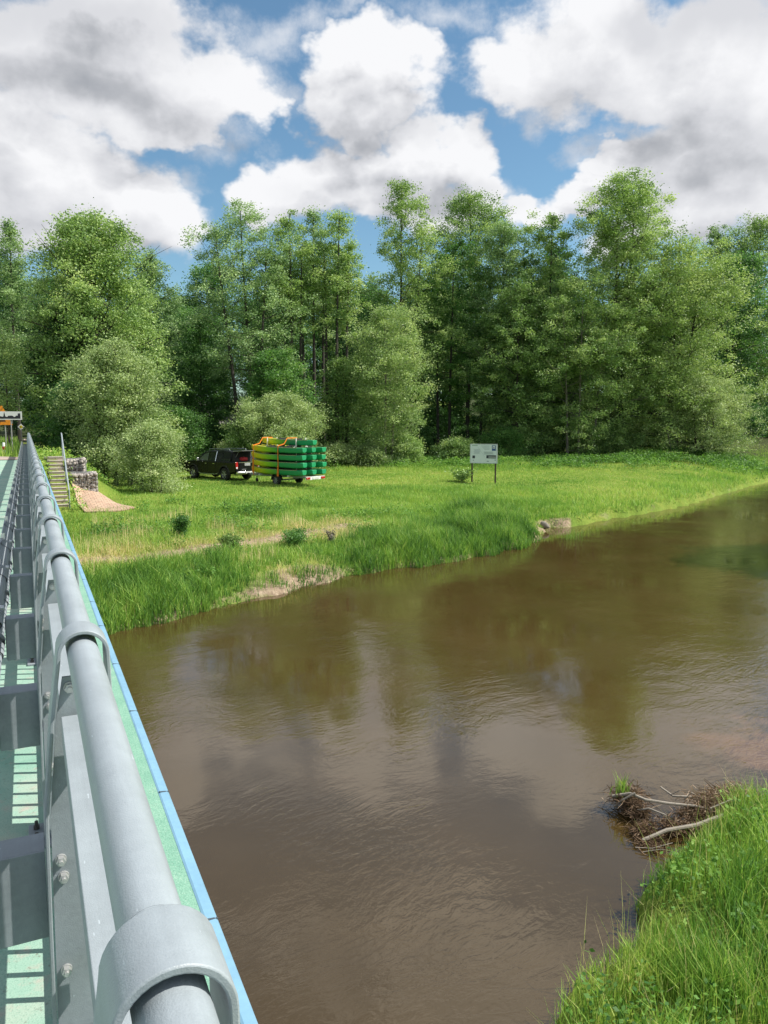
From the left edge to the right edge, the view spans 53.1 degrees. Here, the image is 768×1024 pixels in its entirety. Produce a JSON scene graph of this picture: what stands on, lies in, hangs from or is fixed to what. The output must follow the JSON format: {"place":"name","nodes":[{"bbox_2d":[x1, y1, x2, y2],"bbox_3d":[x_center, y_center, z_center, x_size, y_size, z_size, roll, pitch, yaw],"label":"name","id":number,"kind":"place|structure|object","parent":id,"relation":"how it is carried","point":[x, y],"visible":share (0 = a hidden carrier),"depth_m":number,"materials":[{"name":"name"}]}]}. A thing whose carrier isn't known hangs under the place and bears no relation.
{"place":"outdoors","nodes":[
{"label":"outdoors","id":0,"kind":"place"},
{"bbox_2d":[76,512,375,589],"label":"straw grass","id":1,"kind":"structure","parent":0,"point":[338,520],"depth_m":24.60,"materials":[{"name":"beige plant"}]},
{"bbox_2d":[0,397,767,1023],"bbox_3d":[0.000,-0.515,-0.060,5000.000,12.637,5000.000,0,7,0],"label":"ground","id":2,"kind":"structure","parent":0,"point":[564,523],"depth_m":34.15,"materials":[{"name":"green plant"}]},
{"bbox_2d":[0,436,20,456],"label":"verge grass","id":3,"kind":"structure","parent":2,"relation":"on","point":[15,448],"depth_m":41.62,"materials":[{"name":"green plant"}]},
{"bbox_2d":[0,411,21,450],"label":"sign","id":4,"kind":"object","parent":2,"relation":"on","point":[10,416],"visible":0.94,"depth_m":41.71,"materials":[{"name":"white metal"}]},
{"bbox_2d":[0,329,35,446],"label":"willow bush","id":5,"kind":"object","parent":2,"relation":"on","point":[5,372],"visible":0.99,"depth_m":46.31,"materials":[{"name":"green plant"}]},
{"bbox_2d":[0,258,41,435],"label":"forest tree","id":6,"kind":"object","parent":2,"relation":"on","point":[7,307],"visible":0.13,"depth_m":92.42,"materials":[{"name":"green plant"}]},
{"bbox_2d":[0,216,50,445],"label":"alder tree","id":7,"kind":"object","parent":2,"relation":"on","point":[11,243],"visible":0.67,"depth_m":54.26,"materials":[{"name":"green plant"}]},
{"bbox_2d":[0,274,56,434],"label":"forest tree","id":8,"kind":"object","parent":2,"relation":"on","point":[25,331],"visible":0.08,"depth_m":89.26,"materials":[{"name":"green plant"}]},
{"bbox_2d":[12,296,92,454],"bbox_3d":[-20.723,-8.671,49.883,6.540,10.508,6.618,0,7,0],"label":"alder tree","id":9,"kind":"object","parent":2,"relation":"on","point":[36,439],"visible":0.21,"depth_m":48.70,"materials":[{"name":"green plant"}]},
{"bbox_2d":[44,456,68,506],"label":"concrete steps","id":10,"kind":"structure","parent":2,"relation":"on","point":[59,461],"depth_m":33.54,"materials":[{"name":"grey concrete"}]},
{"bbox_2d":[61,433,70,507],"bbox_3d":[-13.952,-1.798,33.628,0.060,3.281,5.082,-3,7,-25],"label":"step handrail","id":11,"kind":"object","parent":10,"relation":"attached to","point":[63,452],"visible":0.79,"depth_m":33.36,"materials":[{"name":"metal"}]},
{"bbox_2d":[26,376,110,466],"bbox_3d":[-17.185,-5.160,43.408,5.344,5.275,5.604,-2,7,-16],"label":"willow bush","id":12,"kind":"object","parent":2,"relation":"on","point":[58,429],"visible":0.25,"depth_m":42.26,"materials":[{"name":"green plant"}]},
{"bbox_2d":[35,446,113,510],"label":"step weeds","id":13,"kind":"object","parent":2,"relation":"on","point":[45,453],"visible":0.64,"depth_m":35.91,"materials":[{"name":"green plant"}]},
{"bbox_2d":[66,457,86,473],"bbox_3d":[-14.101,-1.966,35.182,0.993,1.095,1.370,-3,7,-25],"label":"stone basket","id":14,"kind":"object","parent":2,"relation":"on","point":[78,465],"visible":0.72,"depth_m":34.67,"materials":[{"name":"stone"}]},
{"bbox_2d":[69,471,98,491],"bbox_3d":[-13.474,-1.249,34.457,1.262,1.140,1.517,-3,7,-25],"label":"stone basket","id":15,"kind":"object","parent":2,"relation":"on","point":[87,480],"visible":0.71,"depth_m":33.92,"materials":[{"name":"stone"}]},
{"bbox_2d":[0,197,191,473],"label":"alder tree","id":16,"kind":"object","parent":2,"relation":"on","point":[85,254],"visible":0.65,"depth_m":47.53,"materials":[{"name":"green plant"}]},
{"bbox_2d":[71,483,134,512],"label":"paved slope","id":17,"kind":"structure","parent":2,"relation":"on","point":[93,499],"depth_m":32.74,"materials":[{"name":"stone"}]},
{"bbox_2d":[45,332,187,485],"bbox_3d":[-14.566,-5.403,41.142,7.285,8.289,6.569,3,7,23],"label":"willow tree","id":18,"kind":"object","parent":2,"relation":"on","point":[112,379],"visible":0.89,"depth_m":40.45,"materials":[{"name":"green plant"}]},
{"bbox_2d":[0,460,257,1023],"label":"bridge","id":19,"kind":"structure","parent":2,"relation":"on","point":[25,987],"depth_m":3.23,"materials":[{"name":"green painted steel"},{"name":"galvanised steel"},{"name":"blue painted steel"}]},
{"bbox_2d":[27,432,239,1023],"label":"bridge railing","id":20,"kind":"object","parent":19,"relation":"on","point":[136,942],"visible":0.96,"depth_m":1.23,"materials":[{"name":"metal"}]},
{"bbox_2d":[0,441,48,948],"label":"crash barrier","id":21,"kind":"object","parent":20,"relation":"attached to","point":[23,905],"visible":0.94,"depth_m":2.99,"materials":[{"name":"metal"}]},
{"bbox_2d":[87,282,177,417],"bbox_3d":[-19.907,-10.692,59.428,8.448,14.538,7.537,5,8,36],"label":"forest tree","id":22,"kind":"object","parent":2,"relation":"on","point":[164,384],"visible":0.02,"depth_m":58.68,"materials":[{"name":"green plant"}]},
{"bbox_2d":[102,412,193,493],"bbox_3d":[-12.026,-2.943,38.535,4.937,4.096,4.483,0,7,0],"label":"willow bush","id":23,"kind":"object","parent":2,"relation":"on","point":[157,442],"visible":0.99,"depth_m":38.18,"materials":[{"name":"green plant"}]},
{"bbox_2d":[108,246,194,407],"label":"alder tree","id":24,"kind":"object","parent":2,"relation":"on","point":[176,301],"visible":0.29,"depth_m":68.11,"materials":[{"name":"green plant"}]},
{"bbox_2d":[167,510,191,535],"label":"bush","id":25,"kind":"object","parent":2,"relation":"on","point":[181,522],"visible":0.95,"depth_m":25.86,"materials":[{"name":"green plant"}]},
{"bbox_2d":[148,403,217,471],"bbox_3d":[-14.520,-5.318,54.449,5.805,4.865,6.346,-3,7,-24],"label":"leafy bush","id":26,"kind":"object","parent":2,"relation":"on","point":[191,430],"visible":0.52,"depth_m":54.32,"materials":[{"name":"green plant"}]},
{"bbox_2d":[154,288,212,405],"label":"forest tree","id":27,"kind":"object","parent":2,"relation":"on","point":[183,295],"visible":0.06,"depth_m":90.67,"materials":[{"name":"green plant"}]},
{"bbox_2d":[151,301,217,419],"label":"forest tree","id":28,"kind":"object","parent":2,"relation":"on","point":[178,340],"visible":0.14,"depth_m":81.41,"materials":[{"name":"green plant"}]},
{"bbox_2d":[158,304,242,432],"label":"forest tree","id":29,"kind":"object","parent":2,"relation":"on","point":[196,385],"visible":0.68,"depth_m":64.19,"materials":[{"name":"green plant"}]},
{"bbox_2d":[169,254,255,402],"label":"forest tree","id":30,"kind":"object","parent":2,"relation":"on","point":[196,274],"visible":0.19,"depth_m":88.28,"materials":[{"name":"green plant"}]},
{"bbox_2d":[193,418,234,457],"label":"forest bush","id":31,"kind":"object","parent":2,"relation":"on","point":[215,430],"visible":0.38,"depth_m":62.66,"materials":[{"name":"green plant"}]},
{"bbox_2d":[186,337,246,453],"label":"forest tree","id":32,"kind":"object","parent":2,"relation":"on","point":[228,409],"visible":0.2,"depth_m":72.78,"materials":[{"name":"green plant"}]},
{"bbox_2d":[184,448,257,479],"bbox_3d":[-9.975,-2.989,47.263,5.652,1.894,2.210,6,9,41],"label":"pickup truck","id":33,"kind":"object","parent":2,"relation":"on","point":[225,464],"visible":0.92,"depth_m":46.11,"materials":[{"name":"black paint"}]},
{"bbox_2d":[68,504,383,574],"bbox_3d":[-5.209,0.732,25.261,10.523,1.483,10.018,0,7,0],"label":"dry reed","id":34,"kind":"object","parent":2,"relation":"on","point":[140,528],"visible":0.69,"depth_m":25.58,"materials":[{"name":"green plant"}]},
{"bbox_2d":[214,532,244,549],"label":"bush","id":35,"kind":"object","parent":2,"relation":"on","point":[228,538],"visible":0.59,"depth_m":24.34,"materials":[{"name":"green plant"}]},
{"bbox_2d":[220,411,271,474],"bbox_3d":[-9.350,-4.689,52.099,4.270,4.304,4.569,0,7,0],"label":"leafy bush","id":36,"kind":"object","parent":2,"relation":"on","point":[244,444],"visible":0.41,"depth_m":51.70,"materials":[{"name":"green plant"}]},
{"bbox_2d":[179,197,321,431],"bbox_3d":[-11.164,-13.815,59.788,10.687,20.606,10.773,-6,9,-42],"label":"alder tree","id":37,"kind":"object","parent":2,"relation":"on","point":[245,343],"visible":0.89,"depth_m":58.48,"materials":[{"name":"green plant"}]},
{"bbox_2d":[240,566,282,590],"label":"reed tuft","id":38,"kind":"object","parent":2,"relation":"on","point":[263,581],"visible":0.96,"depth_m":21.25,"materials":[{"name":"green plant"}]},
{"bbox_2d":[228,345,321,444],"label":"alder tree","id":39,"kind":"object","parent":2,"relation":"on","point":[274,373],"visible":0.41,"depth_m":56.31,"materials":[{"name":"green plant"}]},
{"bbox_2d":[235,306,316,392],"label":"forest tree","id":40,"kind":"object","parent":2,"relation":"on","point":[305,346],"visible":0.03,"depth_m":85.88,"materials":[{"name":"green plant"}]},
{"bbox_2d":[213,389,339,469],"bbox_3d":[-7.635,-5.546,53.112,9.154,6.166,9.801,0,7,0],"label":"willow bush","id":41,"kind":"object","parent":2,"relation":"on","point":[267,413],"visible":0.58,"depth_m":52.13,"materials":[{"name":"green plant"}]},
{"bbox_2d":[230,251,339,428],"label":"forest tree","id":42,"kind":"object","parent":2,"relation":"on","point":[319,355],"visible":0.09,"depth_m":75.96,"materials":[{"name":"green plant"}]},
{"bbox_2d":[247,437,324,484],"bbox_3d":[-5.840,-2.911,43.592,5.705,2.620,2.120,5,9,38],"label":"trailer","id":43,"kind":"object","parent":2,"relation":"on","point":[276,479],"visible":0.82,"depth_m":42.68,"materials":[{"name":"metal"}]},
{"bbox_2d":[254,466,306,475],"bbox_3d":[-5.936,-2.309,42.785,4.222,0.430,0.726,6,9,38],"label":"canoe","id":44,"kind":"object","parent":43,"relation":"on","point":[282,471],"visible":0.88,"depth_m":42.31,"materials":[{"name":"plastic"}]},
{"bbox_2d":[252,458,306,468],"bbox_3d":[-5.904,-2.709,42.714,4.222,0.430,0.726,6,9,38],"label":"canoe","id":45,"kind":"object","parent":44,"relation":"on","point":[282,464],"visible":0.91,"depth_m":42.20,"materials":[{"name":"green plastic"}]},
{"bbox_2d":[251,451,305,460],"bbox_3d":[-5.943,-3.115,42.698,4.222,0.430,0.726,6,9,38],"label":"canoe","id":46,"kind":"object","parent":45,"relation":"on","point":[273,456],"visible":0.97,"depth_m":42.18,"materials":[{"name":"green plastic"}]},
{"bbox_2d":[252,445,306,453],"bbox_3d":[-5.920,-3.515,42.632,4.222,0.430,0.726,6,9,38],"label":"canoe","id":47,"kind":"object","parent":46,"relation":"on","point":[286,449],"visible":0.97,"depth_m":42.11,"materials":[{"name":"green plastic"}]},
{"bbox_2d":[262,466,316,474],"bbox_3d":[-5.445,-2.374,43.337,4.222,0.430,0.726,6,9,38],"label":"canoe","id":48,"kind":"object","parent":43,"relation":"on","point":[311,472],"visible":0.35,"depth_m":42.07,"materials":[{"name":"green plastic"}]},
{"bbox_2d":[262,459,315,467],"bbox_3d":[-5.485,-2.780,43.322,4.222,0.430,0.726,6,9,38],"label":"canoe","id":49,"kind":"object","parent":48,"relation":"on","point":[311,464],"visible":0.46,"depth_m":42.05,"materials":[{"name":"green plastic"}]},
{"bbox_2d":[263,452,316,460],"bbox_3d":[-5.434,-3.177,43.235,4.222,0.430,0.726,6,9,38],"label":"canoe","id":50,"kind":"object","parent":49,"relation":"on","point":[310,457],"visible":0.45,"depth_m":41.99,"materials":[{"name":"green plastic"}]},
{"bbox_2d":[261,443,315,452],"bbox_3d":[-5.465,-3.583,43.212,4.222,0.430,0.726,6,9,38],"label":"canoe","id":51,"kind":"object","parent":50,"relation":"on","point":[311,450],"visible":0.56,"depth_m":41.98,"materials":[{"name":"green plastic"}]},
{"bbox_2d":[262,438,316,445],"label":"canoe","id":52,"kind":"object","parent":51,"relation":"on","point":[280,441],"visible":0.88,"depth_m":42.61,"materials":[{"name":"green plastic"}]},
{"bbox_2d":[257,208,323,400],"bbox_3d":[-7.406,-13.977,62.017,5.587,20.543,5.968,0,7,0],"label":"alder tree","id":53,"kind":"object","parent":2,"relation":"on","point":[306,281],"visible":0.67,"depth_m":61.25,"materials":[{"name":"green plant"}]},
{"bbox_2d":[278,526,315,547],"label":"bush","id":54,"kind":"object","parent":2,"relation":"on","point":[294,536],"visible":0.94,"depth_m":25.43,"materials":[{"name":"green plant"}]},
{"bbox_2d":[55,455,570,594],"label":"rough grass","id":55,"kind":"structure","parent":2,"relation":"on","point":[408,497],"depth_m":31.93,"materials":[{"name":"green plant"}]},
{"bbox_2d":[284,202,351,453],"bbox_3d":[-5.902,-14.995,65.427,6.868,21.615,5.488,0,7,0],"label":"alder tree","id":56,"kind":"object","parent":2,"relation":"on","point":[315,229],"visible":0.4,"depth_m":64.35,"materials":[{"name":"green plant"}]},
{"bbox_2d":[296,254,342,416],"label":"forest tree","id":57,"kind":"object","parent":2,"relation":"on","point":[317,344],"visible":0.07,"depth_m":95.97,"materials":[{"name":"green plant"}]},
{"bbox_2d":[82,491,562,634],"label":"reed grass","id":58,"kind":"structure","parent":2,"relation":"on","point":[143,590],"depth_m":23.91,"materials":[{"name":"green plant"}]},
{"bbox_2d":[314,439,360,466],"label":"leafy bush","id":59,"kind":"object","parent":2,"relation":"on","point":[347,452],"visible":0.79,"depth_m":59.02,"materials":[{"name":"green plant"}]},
{"bbox_2d":[306,251,373,425],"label":"forest tree","id":60,"kind":"object","parent":2,"relation":"on","point":[339,354],"visible":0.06,"depth_m":93.57,"materials":[{"name":"green plant"}]},
{"bbox_2d":[308,405,372,446],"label":"forest bush","id":61,"kind":"object","parent":2,"relation":"on","point":[363,431],"visible":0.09,"depth_m":67.45,"materials":[{"name":"green plant"}]},
{"bbox_2d":[307,208,379,445],"bbox_3d":[-3.822,-14.295,63.173,6.896,20.714,5.458,4,8,31],"label":"alder tree","id":62,"kind":"object","parent":2,"relation":"on","point":[338,287],"visible":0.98,"depth_m":62.44,"materials":[{"name":"green plant"}]},
{"bbox_2d":[310,352,378,448],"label":"alder tree","id":63,"kind":"object","parent":2,"relation":"on","point":[341,374],"visible":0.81,"depth_m":62.38,"materials":[{"name":"green plant"}]},
{"bbox_2d":[337,441,404,467],"bbox_3d":[-1.125,-4.555,60.191,5.067,2.203,5.742,6,9,40],"label":"leafy bush","id":64,"kind":"object","parent":2,"relation":"on","point":[373,453],"visible":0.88,"depth_m":59.40,"materials":[{"name":"green plant"}]},
{"bbox_2d":[334,279,412,416],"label":"forest tree","id":65,"kind":"object","parent":2,"relation":"on","point":[368,299],"visible":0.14,"depth_m":85.14,"materials":[{"name":"green plant"}]},
{"bbox_2d":[335,300,456,459],"bbox_3d":[0.486,-10.211,60.867,8.566,13.250,8.944,-3,7,-22],"label":"willow tree","id":66,"kind":"object","parent":2,"relation":"on","point":[387,420],"visible":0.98,"depth_m":60.35,"materials":[{"name":"green plant"}]},
{"bbox_2d":[380,431,430,464],"bbox_3d":[1.728,-5.126,63.062,5.108,3.172,4.802,0,7,0],"label":"leafy bush","id":67,"kind":"object","parent":2,"relation":"on","point":[409,453],"visible":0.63,"depth_m":62.12,"materials":[{"name":"green plant"}]},
{"bbox_2d":[350,176,468,425],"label":"alder tree","id":68,"kind":"object","parent":2,"relation":"on","point":[399,263],"visible":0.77,"depth_m":71.18,"materials":[{"name":"green plant"}]},
{"bbox_2d":[384,274,439,411],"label":"forest tree","id":69,"kind":"object","parent":2,"relation":"on","point":[416,400],"visible":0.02,"depth_m":95.89,"materials":[{"name":"green plant"}]},
{"bbox_2d":[398,423,442,455],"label":"forest bush","id":70,"kind":"object","parent":2,"relation":"on","point":[422,433],"visible":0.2,"depth_m":73.03,"materials":[{"name":"green plant"}]},
{"bbox_2d":[395,404,446,453],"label":"forest bush","id":71,"kind":"object","parent":2,"relation":"on","point":[429,420],"visible":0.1,"depth_m":80.55,"materials":[{"name":"green plant"}]},
{"bbox_2d":[104,442,767,539],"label":"meadow grass","id":72,"kind":"structure","parent":2,"relation":"on","point":[597,497],"depth_m":47.44,"materials":[{"name":"green plant"}]},
{"bbox_2d":[403,253,487,433],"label":"forest tree","id":73,"kind":"object","parent":2,"relation":"on","point":[457,398],"visible":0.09,"depth_m":89.45,"materials":[{"name":"green plant"}]},
{"bbox_2d":[423,402,471,452],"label":"forest bush","id":74,"kind":"object","parent":2,"relation":"on","point":[454,422],"visible":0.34,"depth_m":82.33,"materials":[{"name":"green plant"}]},
{"bbox_2d":[430,433,480,460],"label":"leafy bush","id":75,"kind":"object","parent":2,"relation":"on","point":[457,447],"visible":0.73,"depth_m":64.96,"materials":[{"name":"green plant"}]},
{"bbox_2d":[410,239,505,453],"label":"alder tree","id":76,"kind":"object","parent":2,"relation":"on","point":[452,380],"visible":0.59,"depth_m":74.29,"materials":[{"name":"green plant"}]},
{"bbox_2d":[445,466,477,481],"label":"bush","id":77,"kind":"object","parent":2,"relation":"on","point":[457,474],"visible":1,"depth_m":46.66,"materials":[{"name":"green plant"}]},
{"bbox_2d":[440,421,487,453],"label":"forest bush","id":78,"kind":"object","parent":2,"relation":"on","point":[459,432],"visible":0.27,"depth_m":78.03,"materials":[{"name":"green plant"}]},
{"bbox_2d":[410,181,521,426],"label":"alder tree","id":79,"kind":"object","parent":2,"relation":"on","point":[473,214],"visible":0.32,"depth_m":78.23,"materials":[{"name":"green plant"}]},
{"bbox_2d":[470,444,497,482],"bbox_3d":[6.019,-2.818,46.378,1.690,2.587,0.128,3,7,21],"label":"information board","id":80,"kind":"object","parent":2,"relation":"on","point":[484,453],"visible":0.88,"depth_m":46.23,"materials":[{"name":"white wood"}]},
{"bbox_2d":[449,218,552,452],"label":"willow tree","id":81,"kind":"object","parent":2,"relation":"on","point":[509,236],"visible":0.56,"depth_m":72.12,"materials":[{"name":"green plant"}]},
{"bbox_2d":[476,423,545,457],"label":"leafy bush","id":82,"kind":"object","parent":2,"relation":"on","point":[506,436],"visible":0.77,"depth_m":67.77,"materials":[{"name":"green plant"}]},
{"bbox_2d":[453,277,579,456],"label":"alder tree","id":83,"kind":"object","parent":2,"relation":"on","point":[524,291],"visible":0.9,"depth_m":68.78,"materials":[{"name":"green plant"}]},
{"bbox_2d":[312,443,767,481],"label":"wood edge weeds","id":84,"kind":"object","parent":2,"relation":"on","point":[643,456],"visible":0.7,"depth_m":63.37,"materials":[{"name":"green plant"}]},
{"bbox_2d":[507,239,587,438],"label":"forest tree","id":85,"kind":"object","parent":2,"relation":"on","point":[560,255],"visible":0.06,"depth_m":84.86,"materials":[{"name":"green plant"}]},
{"bbox_2d":[522,422,573,454],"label":"forest bush","id":86,"kind":"object","parent":2,"relation":"on","point":[554,451],"visible":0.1,"depth_m":76.82,"materials":[{"name":"green plant"}]},
{"bbox_2d":[487,206,611,455],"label":"alder tree","id":87,"kind":"object","parent":2,"relation":"on","point":[550,220],"visible":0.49,"depth_m":70.90,"materials":[{"name":"green plant"}]},
{"bbox_2d":[500,270,673,455],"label":"alder tree","id":88,"kind":"object","parent":2,"relation":"on","point":[584,351],"visible":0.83,"depth_m":67.94,"materials":[{"name":"green plant"}]},
{"bbox_2d":[562,420,660,455],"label":"leafy bush","id":89,"kind":"object","parent":2,"relation":"on","point":[616,438],"visible":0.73,"depth_m":69.73,"materials":[{"name":"green plant"}]},
{"bbox_2d":[541,166,702,451],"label":"alder tree","id":90,"kind":"object","parent":2,"relation":"on","point":[610,235],"visible":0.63,"depth_m":69.55,"materials":[{"name":"green plant"}]},
{"bbox_2d":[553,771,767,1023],"bbox_3d":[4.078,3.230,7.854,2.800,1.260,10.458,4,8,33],"label":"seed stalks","id":91,"kind":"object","parent":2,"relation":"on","point":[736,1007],"visible":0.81,"depth_m":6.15,"materials":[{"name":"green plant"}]},
{"bbox_2d":[557,788,767,1023],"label":"bank weeds","id":92,"kind":"object","parent":2,"relation":"on","point":[673,866],"visible":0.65,"depth_m":5.89,"materials":[{"name":"green plant"}]},
{"bbox_2d":[579,231,767,452],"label":"alder tree","id":93,"kind":"object","parent":2,"relation":"on","point":[690,279],"visible":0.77,"depth_m":68.86,"materials":[{"name":"green plant"}]},
{"bbox_2d":[599,778,763,858],"bbox_3d":[3.709,3.519,9.050,2.089,0.566,1.662,0,7,0],"label":"driftwood heap","id":94,"kind":"object","parent":2,"relation":"on","point":[630,801],"visible":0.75,"depth_m":8.98,"materials":[{"name":"wood"}]},
{"bbox_2d":[610,771,632,796],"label":"grass tuft","id":95,"kind":"object","parent":94,"relation":"on","point":[622,787],"visible":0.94,"depth_m":9.33,"materials":[{"name":"green plant"}]},
{"bbox_2d":[659,268,726,381],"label":"forest tree","id":96,"kind":"object","parent":2,"relation":"on","point":[699,329],"visible":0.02,"depth_m":86.30,"materials":[{"name":"green plant"}]},
{"bbox_2d":[630,371,767,455],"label":"willow bush","id":97,"kind":"object","parent":2,"relation":"on","point":[703,385],"visible":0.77,"depth_m":68.41,"materials":[{"name":"green plant"}]},
{"bbox_2d":[697,221,737,377],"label":"alder tree","id":98,"kind":"object","parent":2,"relation":"on","point":[715,233],"visible":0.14,"depth_m":104.15,"materials":[{"name":"green plant"}]},
{"bbox_2d":[690,245,767,403],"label":"forest tree","id":99,"kind":"object","parent":2,"relation":"on","point":[748,357],"visible":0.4,"depth_m":90.04,"materials":[{"name":"green plant"}]},
{"bbox_2d":[714,210,767,408],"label":"alder tree","id":100,"kind":"object","parent":2,"relation":"on","point":[759,226],"visible":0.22,"depth_m":99.36,"materials":[{"name":"green plant"}]},
{"bbox_2d":[717,320,767,404],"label":"forest tree","id":101,"kind":"object","parent":2,"relation":"on","point":[757,376],"visible":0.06,"depth_m":101.14,"materials":[{"name":"green plant"}]},
{"bbox_2d":[734,400,767,436],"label":"forest bush","id":102,"kind":"object","parent":2,"relation":"on","point":[753,418],"visible":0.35,"depth_m":90.13,"materials":[{"name":"green plant"}]},
{"bbox_2d":[0,0,767,400],"label":"sky","id":103,"kind":"structure","parent":0,"point":[162,113],"materials":[{"name":"blue"}]},
{"bbox_2d":[108,482,767,1023],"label":"river","id":104,"kind":"structure","parent":0,"point":[386,788],"depth_m":11.21,"materials":[{"name":"liquid"}]},
{"bbox_2d":[545,775,767,1023],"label":"bank grass","id":105,"kind":"structure","parent":0,"point":[683,973],"depth_m":6.17,"materials":[{"name":"green plant"}]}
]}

